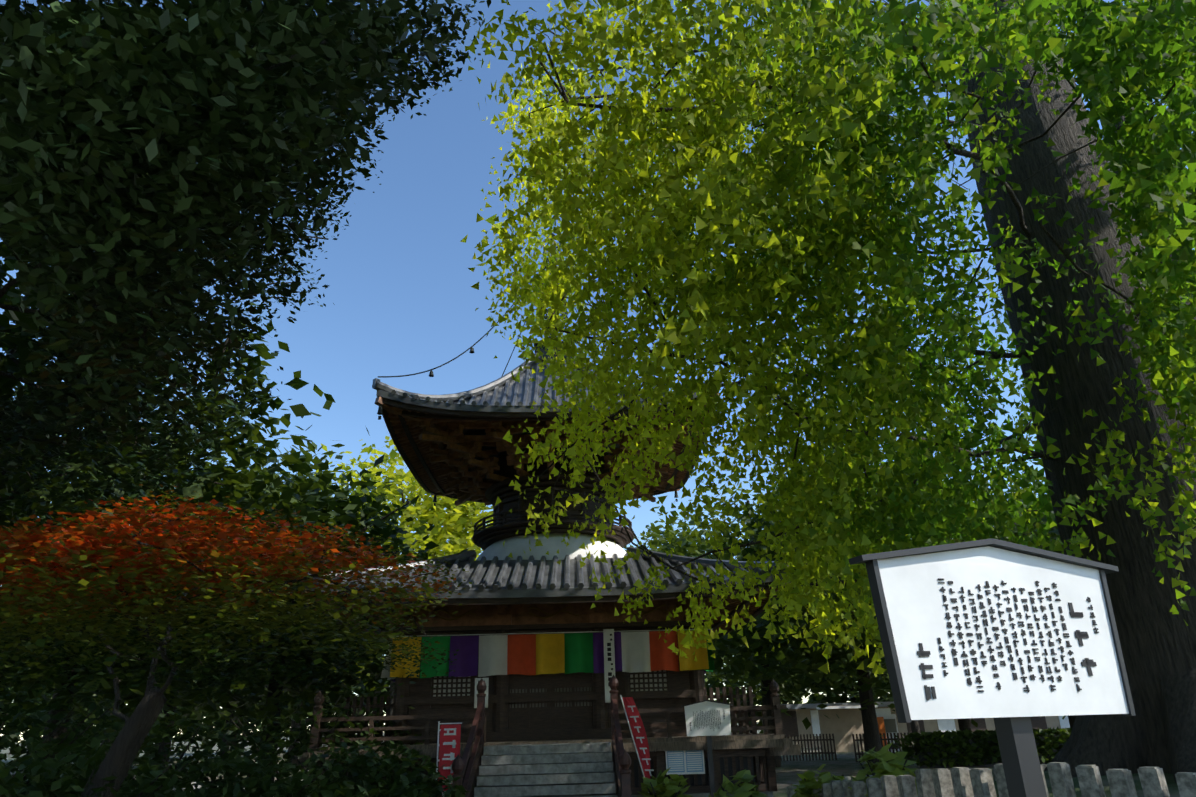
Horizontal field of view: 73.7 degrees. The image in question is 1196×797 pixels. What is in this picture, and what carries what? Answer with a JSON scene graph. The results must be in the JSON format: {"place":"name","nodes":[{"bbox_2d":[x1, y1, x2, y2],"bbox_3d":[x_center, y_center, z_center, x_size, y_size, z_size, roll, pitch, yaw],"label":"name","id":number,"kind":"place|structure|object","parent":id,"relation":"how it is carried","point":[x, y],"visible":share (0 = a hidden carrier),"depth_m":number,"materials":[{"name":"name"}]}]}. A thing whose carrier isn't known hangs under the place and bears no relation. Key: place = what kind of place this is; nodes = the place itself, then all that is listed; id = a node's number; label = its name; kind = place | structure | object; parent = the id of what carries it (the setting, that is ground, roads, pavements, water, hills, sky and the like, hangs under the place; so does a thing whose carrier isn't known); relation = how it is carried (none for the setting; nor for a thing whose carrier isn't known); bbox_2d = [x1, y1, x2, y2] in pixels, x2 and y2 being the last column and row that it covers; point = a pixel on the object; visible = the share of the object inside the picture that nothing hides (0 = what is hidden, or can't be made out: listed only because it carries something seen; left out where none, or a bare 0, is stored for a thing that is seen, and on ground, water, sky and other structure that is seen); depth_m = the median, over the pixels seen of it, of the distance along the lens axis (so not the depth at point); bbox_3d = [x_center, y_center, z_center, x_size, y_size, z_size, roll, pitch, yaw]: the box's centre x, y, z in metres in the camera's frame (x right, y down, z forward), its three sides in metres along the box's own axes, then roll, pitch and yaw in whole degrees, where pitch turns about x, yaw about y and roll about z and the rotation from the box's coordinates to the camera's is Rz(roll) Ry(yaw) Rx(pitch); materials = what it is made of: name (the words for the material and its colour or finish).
{"place":"outdoors","nodes":[
{"label":"outdoors","id":0,"kind":"place"},
{"bbox_2d":[0,722,1179,796],"bbox_3d":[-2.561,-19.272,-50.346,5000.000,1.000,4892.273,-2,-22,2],"label":"ground","id":1,"kind":"structure","parent":0,"point":[845,764],"depth_m":29.70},
{"bbox_2d":[0,687,52,712],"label":"belt tree","id":2,"kind":"object","parent":1,"relation":"on","point":[12,692],"visible":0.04,"depth_m":57.29,"materials":[{"name":"green plant"}]},
{"bbox_2d":[0,670,93,759],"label":"belt tree","id":3,"kind":"object","parent":1,"relation":"on","point":[11,752],"visible":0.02,"depth_m":71.55,"materials":[{"name":"green plant"}]},
{"bbox_2d":[0,685,149,796],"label":"shrub","id":4,"kind":"object","parent":1,"relation":"on","point":[37,724],"visible":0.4,"depth_m":11.33,"materials":[{"name":"green plant"}]},
{"bbox_2d":[0,737,206,796],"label":"shrub","id":5,"kind":"object","parent":1,"relation":"on","point":[61,786],"visible":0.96,"depth_m":8.43,"materials":[{"name":"green plant"}]},
{"bbox_2d":[0,652,223,758],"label":"belt tree","id":6,"kind":"object","parent":1,"relation":"on","point":[41,714],"visible":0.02,"depth_m":59.01,"materials":[{"name":"green plant"}]},
{"bbox_2d":[5,488,275,762],"bbox_3d":[-23.792,11.050,40.392,17.648,15.072,19.866,-2,-22,2],"label":"tree","id":7,"kind":"object","parent":1,"relation":"on","point":[93,712],"depth_m":37.94,"materials":[{"name":"green plant"}]},
{"bbox_2d":[5,709,304,796],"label":"shrub","id":8,"kind":"object","parent":1,"relation":"on","point":[156,756],"visible":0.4,"depth_m":13.87,"materials":[{"name":"green plant"}]},
{"bbox_2d":[0,241,385,710],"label":"tree","id":9,"kind":"object","parent":1,"relation":"on","point":[16,347],"visible":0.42,"depth_m":17.71,"materials":[{"name":"green plant"}]},
{"bbox_2d":[0,421,394,771],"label":"tree","id":10,"kind":"object","parent":1,"relation":"on","point":[197,714],"depth_m":27.70,"materials":[{"name":"green plant"}]},
{"bbox_2d":[0,363,400,781],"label":"tree","id":11,"kind":"object","parent":1,"relation":"on","point":[131,692],"visible":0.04,"depth_m":20.09,"materials":[{"name":"green plant"}]},
{"bbox_2d":[135,782,273,796],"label":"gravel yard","id":12,"kind":"structure","parent":1,"relation":"on","point":[199,786],"depth_m":29.08,"materials":[{"name":"grey gravel"}]},
{"bbox_2d":[85,749,367,796],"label":"shrub","id":13,"kind":"object","parent":1,"relation":"on","point":[267,786],"visible":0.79,"depth_m":10.33,"materials":[{"name":"green plant"}]},
{"bbox_2d":[119,668,336,763],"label":"tree","id":14,"kind":"object","parent":1,"relation":"on","point":[263,701],"depth_m":50.75,"materials":[{"name":"green plant"}]},
{"bbox_2d":[0,484,471,796],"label":"maple tree","id":15,"kind":"object","parent":1,"relation":"on","point":[104,567],"visible":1,"depth_m":6.57,"materials":[{"name":"red plant"}]},
{"bbox_2d":[0,0,490,548],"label":"evergreen tree","id":16,"kind":"object","parent":1,"relation":"on","point":[142,186],"visible":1,"depth_m":5.10,"materials":[{"name":"green plant"}]},
{"bbox_2d":[175,669,356,751],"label":"belt tree","id":17,"kind":"object","parent":1,"relation":"on","point":[288,728],"visible":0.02,"depth_m":66.38,"materials":[{"name":"green plant"}]},
{"bbox_2d":[75,435,467,795],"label":"tree","id":18,"kind":"object","parent":1,"relation":"on","point":[384,532],"visible":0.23,"depth_m":23.71,"materials":[{"name":"green plant"}]},
{"bbox_2d":[172,699,424,796],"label":"shrub","id":19,"kind":"object","parent":1,"relation":"on","point":[301,737],"visible":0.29,"depth_m":16.23,"materials":[{"name":"green plant"}]},
{"bbox_2d":[266,533,383,764],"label":"ginkgo tree","id":20,"kind":"object","parent":1,"relation":"on","point":[294,724],"depth_m":47.85,"materials":[{"name":"green plant"}]},
{"bbox_2d":[278,655,388,752],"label":"belt tree","id":21,"kind":"object","parent":1,"relation":"on","point":[333,715],"depth_m":81.35,"materials":[{"name":"green plant"}]},
{"bbox_2d":[259,740,468,796],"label":"shrub","id":22,"kind":"object","parent":1,"relation":"on","point":[385,766],"visible":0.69,"depth_m":12.06,"materials":[{"name":"green plant"}]},
{"bbox_2d":[344,646,389,713],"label":"belt tree","id":23,"kind":"object","parent":1,"relation":"on","point":[370,686],"visible":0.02,"depth_m":79.73,"materials":[{"name":"green plant"}]},
{"bbox_2d":[267,436,492,734],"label":"ginkgo tree","id":24,"kind":"object","parent":1,"relation":"on","point":[454,521],"visible":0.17,"depth_m":43.67,"materials":[{"name":"green plant"}]},
{"bbox_2d":[436,721,461,796],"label":"banner","id":25,"kind":"object","parent":1,"relation":"on","point":[448,747],"visible":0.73,"depth_m":14.41,"materials":[{"name":"red fabric"}]},
{"bbox_2d":[292,233,801,796],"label":"pagoda","id":26,"kind":"object","parent":1,"relation":"on","point":[550,665],"visible":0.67,"depth_m":17.90,"materials":[{"name":"brown wood"}]},
{"bbox_2d":[620,695,653,792],"bbox_3d":[0.752,6.681,14.784,0.731,2.258,0.092,-15,-26,30],"label":"banner","id":27,"kind":"object","parent":1,"relation":"on","point":[638,734],"visible":1,"depth_m":14.94,"materials":[{"name":"red fabric"}]},
{"bbox_2d":[636,768,692,796],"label":"plant","id":28,"kind":"object","parent":1,"relation":"on","point":[673,787],"visible":1,"depth_m":13.53,"materials":[{"name":"green plant"}]},
{"bbox_2d":[665,700,732,796],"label":"signboard","id":29,"kind":"object","parent":1,"relation":"on","point":[708,719],"visible":1,"depth_m":16.04,"materials":[{"name":"white paint"}]},
{"bbox_2d":[625,501,794,700],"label":"tree","id":30,"kind":"object","parent":1,"relation":"on","point":[677,530],"depth_m":49.33,"materials":[{"name":"green plant"}]},
{"bbox_2d":[709,769,766,796],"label":"plant","id":31,"kind":"object","parent":1,"relation":"on","point":[746,788],"visible":1,"depth_m":12.85,"materials":[{"name":"green plant"}]},
{"bbox_2d":[624,458,876,766],"bbox_3d":[6.875,8.818,34.088,15.412,12.832,13.422,9,-24,-23],"label":"tree","id":32,"kind":"object","parent":1,"relation":"on","point":[754,673],"visible":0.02,"depth_m":33.01,"materials":[{"name":"green plant"}]},
{"bbox_2d":[706,610,826,733],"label":"belt tree","id":33,"kind":"object","parent":1,"relation":"on","point":[797,698],"visible":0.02,"depth_m":86.93,"materials":[{"name":"green plant"}]},
{"bbox_2d":[792,764,844,796],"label":"plant","id":34,"kind":"object","parent":1,"relation":"on","point":[809,782],"visible":0.6,"depth_m":11.97,"materials":[{"name":"green plant"}]},
{"bbox_2d":[460,0,1195,783],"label":"ginkgo tree","id":35,"kind":"object","parent":1,"relation":"on","point":[1090,232],"visible":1,"depth_m":8.74,"materials":[{"name":"green plant"}]},
{"bbox_2d":[769,622,890,703],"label":"belt tree","id":36,"kind":"object","parent":1,"relation":"on","point":[829,690],"depth_m":74.70,"materials":[{"name":"green plant"}]},
{"bbox_2d":[780,732,912,761],"bbox_3d":[10.663,15.447,35.307,5.967,1.100,1.456,-21,-29,39],"label":"picket fence","id":37,"kind":"object","parent":1,"relation":"on","point":[830,739],"visible":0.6,"depth_m":36.17,"materials":[{"name":"brown wood"}]},
{"bbox_2d":[687,437,1013,774],"bbox_3d":[8.992,6.594,27.841,11.617,12.095,11.493,-2,-22,2],"label":"tree","id":38,"kind":"object","parent":1,"relation":"on","point":[864,679],"visible":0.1,"depth_m":26.22,"materials":[{"name":"green plant"}]},
{"bbox_2d":[804,534,925,743],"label":"tree","id":39,"kind":"object","parent":1,"relation":"on","point":[914,725],"visible":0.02,"depth_m":52.41,"materials":[{"name":"green plant"}]},
{"bbox_2d":[850,658,893,701],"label":"belt tree","id":40,"kind":"object","parent":1,"relation":"on","point":[881,698],"depth_m":63.37,"materials":[{"name":"green plant"}]},
{"bbox_2d":[848,742,917,796],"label":"plant","id":41,"kind":"object","parent":1,"relation":"on","point":[896,761],"visible":0.42,"depth_m":11.22,"materials":[{"name":"green plant"}]},
{"bbox_2d":[876,714,898,751],"bbox_3d":[13.821,16.186,38.326,1.000,1.860,0.765,1,-22,-6],"label":"vending machine","id":42,"kind":"object","parent":1,"relation":"on","point":[887,723],"visible":0.5,"depth_m":38.13,"materials":[{"name":"white paint"}]},
{"bbox_2d":[761,702,1069,751],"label":"buildings","id":43,"kind":"structure","parent":1,"relation":"on","point":[845,725],"depth_m":53.19,"materials":[{"name":"grey"}]},
{"bbox_2d":[787,476,1043,730],"bbox_3d":[16.251,9.662,37.394,15.384,13.294,15.459,-2,-22,2],"label":"tree","id":44,"kind":"object","parent":1,"relation":"on","point":[963,724],"visible":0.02,"depth_m":35.52,"materials":[{"name":"green plant"}]},
{"bbox_2d":[880,726,1071,768],"bbox_3d":[15.387,12.422,28.455,10.085,1.329,2.620,-5,-23,9],"label":"hedge","id":45,"kind":"object","parent":1,"relation":"on","point":[959,748],"visible":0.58,"depth_m":28.36,"materials":[{"name":"green plant"}]},
{"bbox_2d":[786,762,1195,796],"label":"stone fence","id":46,"kind":"object","parent":1,"relation":"on","point":[961,782],"visible":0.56,"depth_m":9.23,"materials":[{"name":"stone"}]},
{"bbox_2d":[848,538,1135,796],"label":"signboard","id":47,"kind":"object","parent":1,"relation":"on","point":[1010,638],"visible":1,"depth_m":4.02,"materials":[{"name":"white paint"}]},
{"bbox_2d":[911,465,1076,728],"bbox_3d":[18.280,8.030,32.017,13.809,12.129,12.747,-2,-22,2],"label":"tree","id":48,"kind":"object","parent":1,"relation":"on","point":[1071,718],"depth_m":32.07,"materials":[{"name":"green plant"}]},
{"bbox_2d":[964,435,1062,553],"bbox_3d":[18.326,3.995,23.389,16.998,13.041,16.362,-2,-22,2],"label":"tree","id":49,"kind":"object","parent":1,"relation":"on","point":[1051,534],"depth_m":25.61,"materials":[{"name":"green plant"}]},
{"bbox_2d":[0,0,1193,741],"label":"sky","id":50,"kind":"structure","parent":0,"point":[399,279],"materials":[{"name":"blue"}]}
]}

